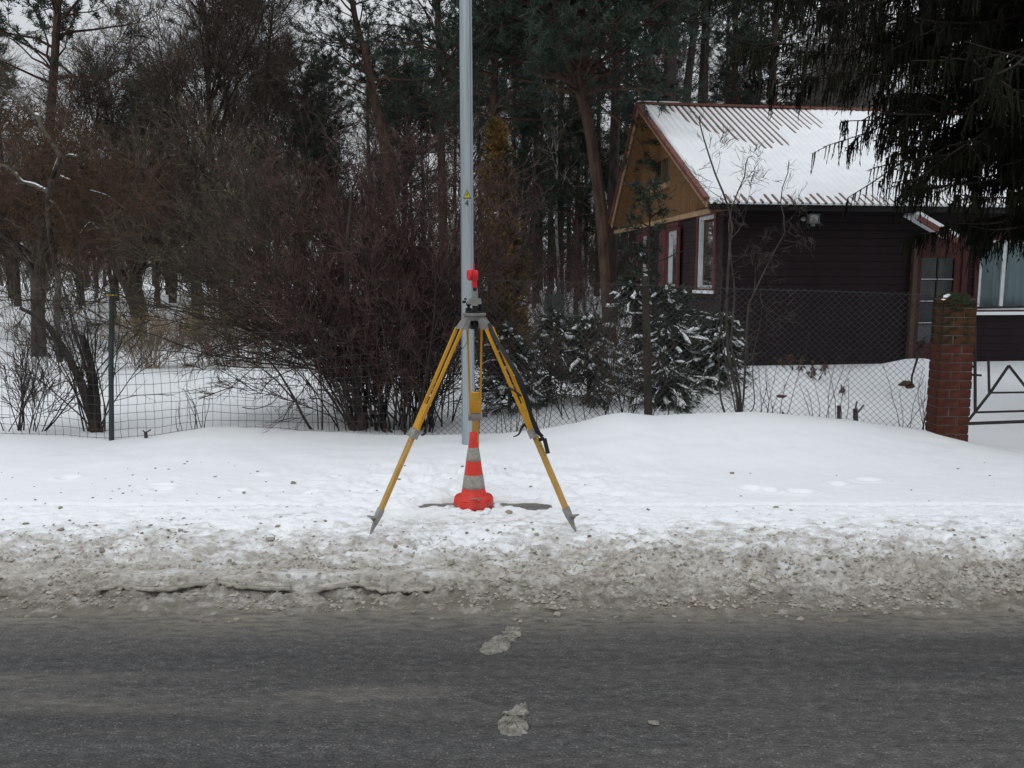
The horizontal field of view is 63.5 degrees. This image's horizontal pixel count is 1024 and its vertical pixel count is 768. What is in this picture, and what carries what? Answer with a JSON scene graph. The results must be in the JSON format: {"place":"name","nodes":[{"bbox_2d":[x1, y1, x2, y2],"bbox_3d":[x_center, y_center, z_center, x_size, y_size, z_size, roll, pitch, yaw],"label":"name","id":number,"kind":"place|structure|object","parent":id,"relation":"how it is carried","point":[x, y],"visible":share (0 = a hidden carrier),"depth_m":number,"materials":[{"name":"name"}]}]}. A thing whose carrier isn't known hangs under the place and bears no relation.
{"place":"outdoors","nodes":[
{"label":"outdoors","id":0,"kind":"place"},
{"bbox_2d":[0,0,1021,281],"label":"sky","id":1,"kind":"structure","parent":0,"point":[16,18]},
{"bbox_2d":[0,282,1023,622],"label":"snow ground","id":2,"kind":"structure","parent":0,"point":[660,478],"depth_m":5.90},
{"bbox_2d":[0,162,26,306],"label":"fruit tree","id":3,"kind":"object","parent":2,"relation":"on","point":[13,259],"visible":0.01,"depth_m":30.67,"materials":[{"name":"plant"}]},
{"bbox_2d":[0,41,33,266],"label":"pine tree","id":4,"kind":"object","parent":2,"relation":"on","point":[2,106],"visible":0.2,"depth_m":44.58,"materials":[{"name":"green plant"}]},
{"bbox_2d":[0,31,48,297],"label":"bare tree","id":5,"kind":"object","parent":2,"relation":"on","point":[3,123],"visible":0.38,"depth_m":33.92,"materials":[{"name":"brown plant"}]},
{"bbox_2d":[0,310,86,431],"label":"shrub","id":6,"kind":"object","parent":2,"relation":"on","point":[33,395],"visible":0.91,"depth_m":8.43,"materials":[{"name":"brown plant"}]},
{"bbox_2d":[0,269,87,342],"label":"shrub","id":7,"kind":"object","parent":2,"relation":"on","point":[2,315],"visible":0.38,"depth_m":19.81,"materials":[{"name":"brown plant"}]},
{"bbox_2d":[0,122,93,285],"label":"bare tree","id":8,"kind":"object","parent":2,"relation":"on","point":[14,228],"visible":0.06,"depth_m":21.25,"materials":[{"name":"brown plant"}]},
{"bbox_2d":[0,294,107,373],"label":"shrub","id":9,"kind":"object","parent":2,"relation":"on","point":[27,337],"visible":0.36,"depth_m":13.88,"materials":[{"name":"brown plant"}]},
{"bbox_2d":[0,324,132,430],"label":"shrub","id":10,"kind":"object","parent":2,"relation":"on","point":[22,412],"visible":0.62,"depth_m":8.74,"materials":[{"name":"brown plant"}]},
{"bbox_2d":[16,263,145,348],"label":"shrub","id":11,"kind":"object","parent":2,"relation":"on","point":[88,307],"visible":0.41,"depth_m":18.93,"materials":[{"name":"brown plant"}]},
{"bbox_2d":[0,74,177,356],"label":"fruit tree","id":12,"kind":"object","parent":2,"relation":"on","point":[16,211],"visible":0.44,"depth_m":16.76,"materials":[{"name":"brown plant"}]},
{"bbox_2d":[0,46,178,361],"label":"bare tree","id":13,"kind":"object","parent":2,"relation":"on","point":[81,185],"visible":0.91,"depth_m":12.22,"materials":[{"name":"brown plant"}]},
{"bbox_2d":[16,41,162,318],"bbox_3d":[-11.579,-5.569,23.125,4.132,8.183,3.806,-6,9,-37],"label":"bare tree","id":14,"kind":"object","parent":2,"relation":"on","point":[86,92],"visible":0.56,"depth_m":22.41,"materials":[{"name":"brown plant"}]},
{"bbox_2d":[1,0,180,300],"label":"bare tree","id":15,"kind":"object","parent":2,"relation":"on","point":[91,50],"visible":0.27,"depth_m":31.68,"materials":[{"name":"brown plant"}]},
{"bbox_2d":[0,234,188,432],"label":"coppiced tree","id":16,"kind":"object","parent":2,"relation":"on","point":[87,407],"visible":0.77,"depth_m":8.81,"materials":[{"name":"brown plant"}]},
{"bbox_2d":[0,0,195,298],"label":"pine tree","id":17,"kind":"object","parent":2,"relation":"on","point":[59,20],"visible":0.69,"depth_m":24.07,"materials":[{"name":"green plant"}]},
{"bbox_2d":[0,122,204,335],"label":"fruit tree","id":18,"kind":"object","parent":2,"relation":"on","point":[128,262],"visible":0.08,"depth_m":20.83,"materials":[{"name":"brown plant"}]},
{"bbox_2d":[64,297,206,368],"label":"shrub","id":19,"kind":"object","parent":2,"relation":"on","point":[156,340],"visible":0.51,"depth_m":14.74,"materials":[{"name":"plant"}]},
{"bbox_2d":[90,61,218,308],"bbox_3d":[-12.627,-6.790,29.616,4.699,9.193,4.594,-2,7,-13],"label":"bare tree","id":20,"kind":"object","parent":2,"relation":"on","point":[146,121],"visible":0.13,"depth_m":28.84,"materials":[{"name":"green plant"}]},
{"bbox_2d":[72,142,236,318],"bbox_3d":[-10.695,-4.449,24.690,4.628,5.546,5.818,4,8,26],"label":"fruit tree","id":21,"kind":"object","parent":2,"relation":"on","point":[145,266],"visible":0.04,"depth_m":25.16,"materials":[{"name":"brown plant"}]},
{"bbox_2d":[95,578,216,592],"bbox_3d":[-1.872,1.069,4.367,0.609,0.068,0.203,-1,7,-9],"label":"slush plate","id":22,"kind":"object","parent":2,"relation":"on","point":[167,588],"visible":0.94,"depth_m":4.31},
{"bbox_2d":[92,0,229,168],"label":"bare tree","id":23,"kind":"object","parent":2,"relation":"on","point":[165,39],"visible":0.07,"depth_m":33.24,"materials":[{"name":"brown plant"}]},
{"bbox_2d":[0,72,368,421],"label":"shrub","id":24,"kind":"object","parent":2,"relation":"on","point":[189,262],"visible":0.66,"depth_m":8.83,"materials":[{"name":"brown plant"}]},
{"bbox_2d":[81,90,314,340],"bbox_3d":[-7.755,-3.884,19.788,5.921,6.113,5.216,0,7,0],"label":"fruit tree","id":25,"kind":"object","parent":2,"relation":"on","point":[191,177],"visible":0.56,"depth_m":19.12,"materials":[{"name":"brown plant"}]},
{"bbox_2d":[74,0,324,320],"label":"bare tree","id":26,"kind":"object","parent":2,"relation":"on","point":[220,20],"visible":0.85,"depth_m":22.05,"materials":[{"name":"brown plant"}]},
{"bbox_2d":[0,285,429,440],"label":"wire fence","id":27,"kind":"object","parent":2,"relation":"on","point":[110,385],"visible":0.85,"depth_m":8.37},
{"bbox_2d":[133,0,305,281],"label":"bare tree","id":28,"kind":"object","parent":2,"relation":"on","point":[279,22],"visible":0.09,"depth_m":31.76,"materials":[{"name":"brown plant"}]},
{"bbox_2d":[149,278,328,367],"bbox_3d":[-4.912,-1.176,15.179,3.464,1.806,1.888,0,7,0],"label":"shrub","id":29,"kind":"object","parent":2,"relation":"on","point":[197,334],"visible":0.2,"depth_m":15.00,"materials":[{"name":"plant"}]},
{"bbox_2d":[218,579,290,590],"bbox_3d":[-1.362,1.064,4.388,0.441,0.073,0.190,1,7,6],"label":"slush plate","id":30,"kind":"object","parent":2,"relation":"on","point":[258,587],"visible":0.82,"depth_m":4.31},
{"bbox_2d":[173,0,353,300],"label":"bare tree","id":31,"kind":"object","parent":2,"relation":"on","point":[285,91],"visible":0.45,"depth_m":24.70,"materials":[{"name":"brown plant"}]},
{"bbox_2d":[215,20,330,259],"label":"bare tree","id":32,"kind":"object","parent":2,"relation":"on","point":[271,113],"visible":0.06,"depth_m":31.61,"materials":[{"name":"brown plant"}]},
{"bbox_2d":[203,327,362,430],"bbox_3d":[-2.395,-0.034,8.691,1.720,1.213,0.639,0,7,0],"label":"shrub","id":33,"kind":"object","parent":2,"relation":"on","point":[278,384],"visible":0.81,"depth_m":8.65,"materials":[{"name":"brown plant"}]},
{"bbox_2d":[238,28,378,301],"bbox_3d":[-7.385,-7.599,30.430,5.116,9.827,5.586,-3,8,-24],"label":"bare tree","id":34,"kind":"object","parent":2,"relation":"on","point":[317,141],"visible":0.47,"depth_m":29.77,"materials":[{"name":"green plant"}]},
{"bbox_2d":[0,171,628,313],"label":"brushwood","id":35,"kind":"object","parent":2,"relation":"on","point":[153,266],"depth_m":31.40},
{"bbox_2d":[0,130,628,287],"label":"woodland","id":36,"kind":"object","parent":2,"relation":"on","point":[374,202],"depth_m":69.47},
{"bbox_2d":[285,192,364,429],"bbox_3d":[-1.996,-0.703,8.734,0.824,2.603,0.191,0,7,0],"label":"trunk","id":37,"kind":"object","parent":2,"relation":"on","point":[358,412],"visible":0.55,"depth_m":8.79,"materials":[{"name":"brown plant"}]},
{"bbox_2d":[281,84,371,235],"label":"bare tree","id":38,"kind":"object","parent":2,"relation":"on","point":[329,108],"visible":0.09,"depth_m":35.34,"materials":[{"name":"brown plant"}]},
{"bbox_2d":[276,153,380,259],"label":"fruit tree","id":39,"kind":"object","parent":2,"relation":"on","point":[318,189],"visible":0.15,"depth_m":30.96,"materials":[{"name":"plant"}]},
{"bbox_2d":[316,582,386,593],"bbox_3d":[-0.820,1.067,4.344,0.363,0.070,0.226,0,7,0],"label":"slush plate","id":40,"kind":"object","parent":2,"relation":"on","point":[362,585],"visible":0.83,"depth_m":4.28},
{"bbox_2d":[152,98,566,434],"bbox_3d":[-1.661,-1.223,9.057,3.869,3.810,4.218,6,9,40],"label":"shrub","id":41,"kind":"object","parent":2,"relation":"on","point":[397,304],"visible":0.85,"depth_m":8.64,"materials":[{"name":"brown plant"}]},
{"bbox_2d":[331,14,401,285],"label":"pine tree","id":42,"kind":"object","parent":2,"relation":"on","point":[359,87],"visible":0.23,"depth_m":44.38,"materials":[{"name":"green plant"}]},
{"bbox_2d":[335,60,417,259],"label":"bare tree","id":43,"kind":"object","parent":2,"relation":"on","point":[363,129],"visible":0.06,"depth_m":45.82,"materials":[{"name":"brown plant"}]},
{"bbox_2d":[287,0,477,282],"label":"pine tree","id":44,"kind":"object","parent":2,"relation":"on","point":[367,71],"visible":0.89,"depth_m":24.88,"materials":[{"name":"green plant"}]},
{"bbox_2d":[340,6,460,228],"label":"pine tree","id":45,"kind":"object","parent":2,"relation":"on","point":[426,117],"visible":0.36,"depth_m":31.57,"materials":[{"name":"green plant"}]},
{"bbox_2d":[348,51,459,265],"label":"bare tree","id":46,"kind":"object","parent":2,"relation":"on","point":[379,155],"visible":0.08,"depth_m":39.23,"materials":[{"name":"brown plant"}]},
{"bbox_2d":[389,584,434,593],"bbox_3d":[-0.531,1.071,4.363,0.251,0.056,0.229,0,7,0],"label":"slush plate","id":47,"kind":"object","parent":2,"relation":"on","point":[401,589],"visible":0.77,"depth_m":4.28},
{"bbox_2d":[327,0,539,310],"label":"pine tree","id":48,"kind":"object","parent":2,"relation":"on","point":[442,74],"visible":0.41,"depth_m":26.79,"materials":[{"name":"green plant"}]},
{"bbox_2d":[352,200,561,426],"bbox_3d":[-0.913,-0.830,9.619,2.287,2.764,2.261,5,9,33],"label":"shrub","id":49,"kind":"object","parent":2,"relation":"on","point":[427,385],"visible":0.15,"depth_m":9.31,"materials":[{"name":"brown plant"}]},
{"bbox_2d":[409,53,512,226],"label":"bare tree","id":50,"kind":"object","parent":2,"relation":"on","point":[446,123],"visible":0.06,"depth_m":38.06,"materials":[{"name":"brown plant"}]},
{"bbox_2d":[459,0,474,444],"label":"lamp pole","id":51,"kind":"object","parent":2,"relation":"on","point":[466,153],"visible":0.65,"depth_m":7.54,"materials":[{"name":"grey"}]},
{"bbox_2d":[411,2,533,290],"bbox_3d":[-1.824,-10.172,33.405,6.933,13.940,5.527,3,8,22],"label":"bare tree","id":52,"kind":"object","parent":2,"relation":"on","point":[481,143],"visible":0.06,"depth_m":32.96,"materials":[{"name":"brown plant"}]},
{"bbox_2d":[367,313,578,533],"bbox_3d":[-0.240,0.198,5.610,1.324,1.373,1.105,0,7,0],"label":"survey tripod","id":53,"kind":"object","parent":2,"relation":"on","point":[468,321],"visible":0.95,"depth_m":5.22,"materials":[{"name":"yellow"}]},
{"bbox_2d":[462,263,483,312],"bbox_3d":[-0.245,-0.612,5.293,0.125,0.312,0.126,3,8,22],"label":"survey prism","id":54,"kind":"object","parent":53,"relation":"on","point":[474,300],"visible":1,"depth_m":5.27,"materials":[{"name":"red"}]},
{"bbox_2d":[453,432,493,509],"bbox_3d":[-0.268,0.589,5.734,0.282,0.518,0.287,0,7,0],"label":"traffic cone","id":55,"kind":"object","parent":2,"relation":"on","point":[473,495],"visible":1,"depth_m":5.68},
{"bbox_2d":[445,503,502,514],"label":"snow crumbs","id":56,"kind":"object","parent":2,"relation":"on","point":[485,511],"visible":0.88,"depth_m":5.63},
{"bbox_2d":[334,0,624,234],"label":"pine tree","id":57,"kind":"object","parent":2,"relation":"on","point":[495,96],"visible":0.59,"depth_m":19.61,"materials":[{"name":"green plant"}]},
{"bbox_2d":[442,38,523,324],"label":"birch tree","id":58,"kind":"object","parent":2,"relation":"on","point":[476,142],"visible":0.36,"depth_m":23.19,"materials":[{"name":"brown plant"}]},
{"bbox_2d":[419,503,552,509],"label":"kerb","id":59,"kind":"structure","parent":2,"relation":"on","point":[532,506],"depth_m":5.89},
{"bbox_2d":[473,114,536,378],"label":"thuja","id":60,"kind":"object","parent":2,"relation":"on","point":[496,135],"visible":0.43,"depth_m":11.33,"materials":[{"name":"green plant"}]},
{"bbox_2d":[0,461,1017,622],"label":"slush clods","id":61,"kind":"object","parent":2,"relation":"on","point":[556,613],"visible":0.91,"depth_m":4.49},
{"bbox_2d":[460,314,558,417],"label":"fir shrub","id":62,"kind":"object","parent":2,"relation":"on","point":[506,334],"visible":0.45,"depth_m":9.92,"materials":[{"name":"green plant"}]},
{"bbox_2d":[0,523,1023,611],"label":"slush crumbs","id":63,"kind":"object","parent":2,"relation":"on","point":[497,596],"visible":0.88,"depth_m":4.32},
{"bbox_2d":[432,220,632,318],"bbox_3d":[0.814,-3.287,23.821,7.047,3.288,4.406,0,7,0],"label":"shrub","id":64,"kind":"object","parent":2,"relation":"on","point":[565,269],"visible":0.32,"depth_m":23.78,"materials":[{"name":"brown plant"}]},
{"bbox_2d":[477,66,594,308],"bbox_3d":[0.860,-6.985,29.579,4.173,8.922,3.485,-2,7,-12],"label":"pine tree","id":65,"kind":"object","parent":2,"relation":"on","point":[531,126],"visible":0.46,"depth_m":29.09,"materials":[{"name":"green plant"}]},
{"bbox_2d":[502,56,570,220],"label":"bare tree","id":66,"kind":"object","parent":2,"relation":"on","point":[528,149],"visible":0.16,"depth_m":36.44,"materials":[{"name":"brown plant"}]},
{"bbox_2d":[512,301,594,407],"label":"fir shrub","id":67,"kind":"object","parent":2,"relation":"on","point":[558,318],"visible":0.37,"depth_m":10.00,"materials":[{"name":"green plant"}]},
{"bbox_2d":[531,39,597,293],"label":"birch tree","id":68,"kind":"object","parent":2,"relation":"on","point":[557,133],"visible":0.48,"depth_m":25.59,"materials":[{"name":"brown plant"}]},
{"bbox_2d":[517,219,632,322],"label":"shrub","id":69,"kind":"object","parent":2,"relation":"on","point":[551,271],"visible":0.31,"depth_m":24.47,"materials":[{"name":"brown plant"}]},
{"bbox_2d":[483,296,669,415],"bbox_3d":[0.814,-0.357,9.677,2.170,1.464,1.771,2,7,15],"label":"shrub","id":70,"kind":"object","parent":2,"relation":"on","point":[593,354],"visible":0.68,"depth_m":9.43,"materials":[{"name":"green plant"}]},
{"bbox_2d":[519,255,634,364],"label":"shrub","id":71,"kind":"object","parent":2,"relation":"on","point":[581,302],"visible":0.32,"depth_m":15.44,"materials":[{"name":"brown plant"}]},
{"bbox_2d":[525,85,630,314],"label":"pine tree","id":72,"kind":"object","parent":2,"relation":"on","point":[552,195],"visible":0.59,"depth_m":26.18,"materials":[{"name":"green plant"}]},
{"bbox_2d":[413,0,749,342],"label":"pine tree","id":73,"kind":"object","parent":2,"relation":"on","point":[559,32],"visible":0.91,"depth_m":18.12,"materials":[{"name":"green plant"}]},
{"bbox_2d":[545,306,637,410],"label":"fir shrub","id":74,"kind":"object","parent":2,"relation":"on","point":[576,336],"visible":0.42,"depth_m":9.86,"materials":[{"name":"green plant"}]},
{"bbox_2d":[509,297,683,422],"bbox_3d":[0.855,-0.267,9.038,2.059,1.500,1.213,-1,7,-6],"label":"shrub","id":75,"kind":"object","parent":2,"relation":"on","point":[564,362],"visible":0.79,"depth_m":9.00,"materials":[{"name":"green plant"}]},
{"bbox_2d":[585,81,656,309],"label":"pine tree","id":76,"kind":"object","parent":2,"relation":"on","point":[621,150],"visible":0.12,"depth_m":27.08,"materials":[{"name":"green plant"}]},
{"bbox_2d":[534,0,715,324],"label":"pine tree","id":77,"kind":"object","parent":2,"relation":"on","point":[613,171],"visible":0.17,"depth_m":23.29,"materials":[{"name":"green plant"}]},
{"bbox_2d":[601,267,686,395],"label":"fir shrub","id":78,"kind":"object","parent":2,"relation":"on","point":[618,297],"visible":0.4,"depth_m":10.99,"materials":[{"name":"green plant"}]},
{"bbox_2d":[612,241,679,370],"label":"fir shrub","id":79,"kind":"object","parent":2,"relation":"on","point":[645,261],"visible":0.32,"depth_m":12.02,"materials":[{"name":"green plant"}]},
{"bbox_2d":[618,175,682,282],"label":"young pine","id":80,"kind":"object","parent":2,"relation":"on","point":[649,243],"visible":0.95,"depth_m":11.18,"materials":[{"name":"green plant"}]},
{"bbox_2d":[596,22,724,230],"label":"bare tree","id":81,"kind":"object","parent":2,"relation":"on","point":[662,65],"visible":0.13,"depth_m":32.91,"materials":[{"name":"brown plant"}]},
{"bbox_2d":[623,345,708,413],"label":"fir shrub","id":82,"kind":"object","parent":2,"relation":"on","point":[685,372],"visible":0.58,"depth_m":9.90,"materials":[{"name":"green plant"}]},
{"bbox_2d":[620,276,732,398],"bbox_3d":[2.104,-0.479,10.868,1.589,1.888,1.495,0,7,0],"label":"fir shrub","id":83,"kind":"object","parent":2,"relation":"on","point":[671,305],"visible":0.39,"depth_m":10.71,"materials":[{"name":"green plant"}]},
{"bbox_2d":[430,276,932,434],"bbox_3d":[1.653,-0.158,8.463,5.005,1.880,0.117,0,7,4],"label":"chain link fence","id":84,"kind":"object","parent":2,"relation":"on","point":[646,349],"visible":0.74,"depth_m":8.40,"materials":[{"name":"metal"}]},
{"bbox_2d":[624,0,754,101],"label":"pine tree","id":85,"kind":"object","parent":2,"relation":"on","point":[672,65],"visible":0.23,"depth_m":28.98,"materials":[{"name":"green plant"}]},
{"bbox_2d":[665,283,715,372],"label":"fir shrub","id":86,"kind":"object","parent":2,"relation":"on","point":[694,313],"visible":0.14,"depth_m":12.30,"materials":[{"name":"green plant"}]},
{"bbox_2d":[664,0,745,102],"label":"pine tree","id":87,"kind":"object","parent":2,"relation":"on","point":[688,77],"visible":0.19,"depth_m":29.70,"materials":[{"name":"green plant"}]},
{"bbox_2d":[683,306,762,393],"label":"fir shrub","id":88,"kind":"object","parent":2,"relation":"on","point":[712,361],"visible":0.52,"depth_m":10.76,"materials":[{"name":"green plant"}]},
{"bbox_2d":[696,0,754,103],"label":"pine tree","id":89,"kind":"object","parent":2,"relation":"on","point":[703,67],"visible":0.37,"depth_m":30.68,"materials":[{"name":"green plant"}]},
{"bbox_2d":[694,45,766,104],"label":"bare tree","id":90,"kind":"object","parent":2,"relation":"on","point":[718,67],"visible":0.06,"depth_m":38.35,"materials":[{"name":"brown plant"}]},
{"bbox_2d":[693,0,783,105],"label":"pine tree","id":91,"kind":"object","parent":2,"relation":"on","point":[726,86],"visible":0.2,"depth_m":34.45,"materials":[{"name":"green plant"}]},
{"bbox_2d":[664,108,821,411],"bbox_3d":[2.546,-1.303,9.234,1.787,3.457,0.990,0,7,0],"label":"sapling","id":92,"kind":"object","parent":2,"relation":"on","point":[728,342],"visible":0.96,"depth_m":9.20,"materials":[{"name":"brown plant"}]},
{"bbox_2d":[709,0,836,106],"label":"pine tree","id":93,"kind":"object","parent":2,"relation":"on","point":[747,93],"visible":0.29,"depth_m":31.78,"materials":[{"name":"green plant"}]},
{"bbox_2d":[608,101,1023,365],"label":"wooden house","id":94,"kind":"structure","parent":2,"relation":"on","point":[861,253],"depth_m":15.69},
{"bbox_2d":[658,222,683,291],"bbox_3d":[3.549,-2.724,17.870,0.396,1.466,1.249,-1,7,-7],"label":"window","id":95,"kind":"structure","parent":94,"relation":"in","point":[670,237],"depth_m":18.05,"materials":[{"name":"white paint"}]},
{"bbox_2d":[692,206,720,293],"bbox_3d":[3.831,-2.565,15.910,0.350,1.639,1.084,-1,7,-7],"label":"window","id":96,"kind":"structure","parent":94,"relation":"in","point":[706,225],"depth_m":15.98,"materials":[{"name":"white paint"}]},
{"bbox_2d":[916,246,962,358],"bbox_3d":[8.110,-1.456,15.902,0.883,2.391,0.240,-1,7,-7],"label":"door","id":97,"kind":"structure","parent":94,"relation":"in","point":[940,274],"depth_m":15.91,"materials":[{"name":"black"}]},
{"bbox_2d":[972,231,1023,314],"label":"window","id":98,"kind":"structure","parent":94,"relation":"in","point":[1004,287],"depth_m":16.13,"materials":[{"name":"glass"}]},
{"bbox_2d":[797,350,853,418],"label":"dry stems","id":99,"kind":"object","parent":2,"relation":"on","point":[829,390],"visible":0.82,"depth_m":8.52,"materials":[{"name":"brown plant"}]},
{"bbox_2d":[792,4,897,107],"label":"bare tree","id":100,"kind":"object","parent":2,"relation":"on","point":[857,105],"visible":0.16,"depth_m":28.40,"materials":[{"name":"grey plant"}]},
{"bbox_2d":[777,0,917,107],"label":"tree","id":101,"kind":"object","parent":2,"relation":"on","point":[830,61],"visible":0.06,"depth_m":35.82,"materials":[{"name":"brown plant"}]},
{"bbox_2d":[689,0,1023,281],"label":"spruce tree","id":102,"kind":"object","parent":2,"relation":"on","point":[989,56],"visible":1,"depth_m":9.32,"materials":[{"name":"green plant"}]},
{"bbox_2d":[925,292,978,441],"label":"brick pillar","id":103,"kind":"structure","parent":2,"relation":"on","point":[952,338],"depth_m":8.11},
{"bbox_2d":[969,306,1023,424],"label":"iron gate","id":104,"kind":"structure","parent":103,"relation":"attached to","point":[990,390],"depth_m":8.18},
{"bbox_2d":[0,600,1023,767],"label":"road","id":105,"kind":"structure","parent":0,"point":[420,688],"depth_m":3.35,"materials":[{"name":"asphalt"}]},
{"bbox_2d":[479,626,521,654],"bbox_3d":[-0.041,1.174,3.818,0.124,0.019,0.321,3,8,24],"label":"slush print","id":106,"kind":"object","parent":105,"relation":"on","point":[498,644],"visible":1,"depth_m":3.78},
{"bbox_2d":[498,702,528,735],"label":"clump of slush","id":107,"kind":"object","parent":105,"relation":"on","point":[513,723],"visible":1,"depth_m":3.09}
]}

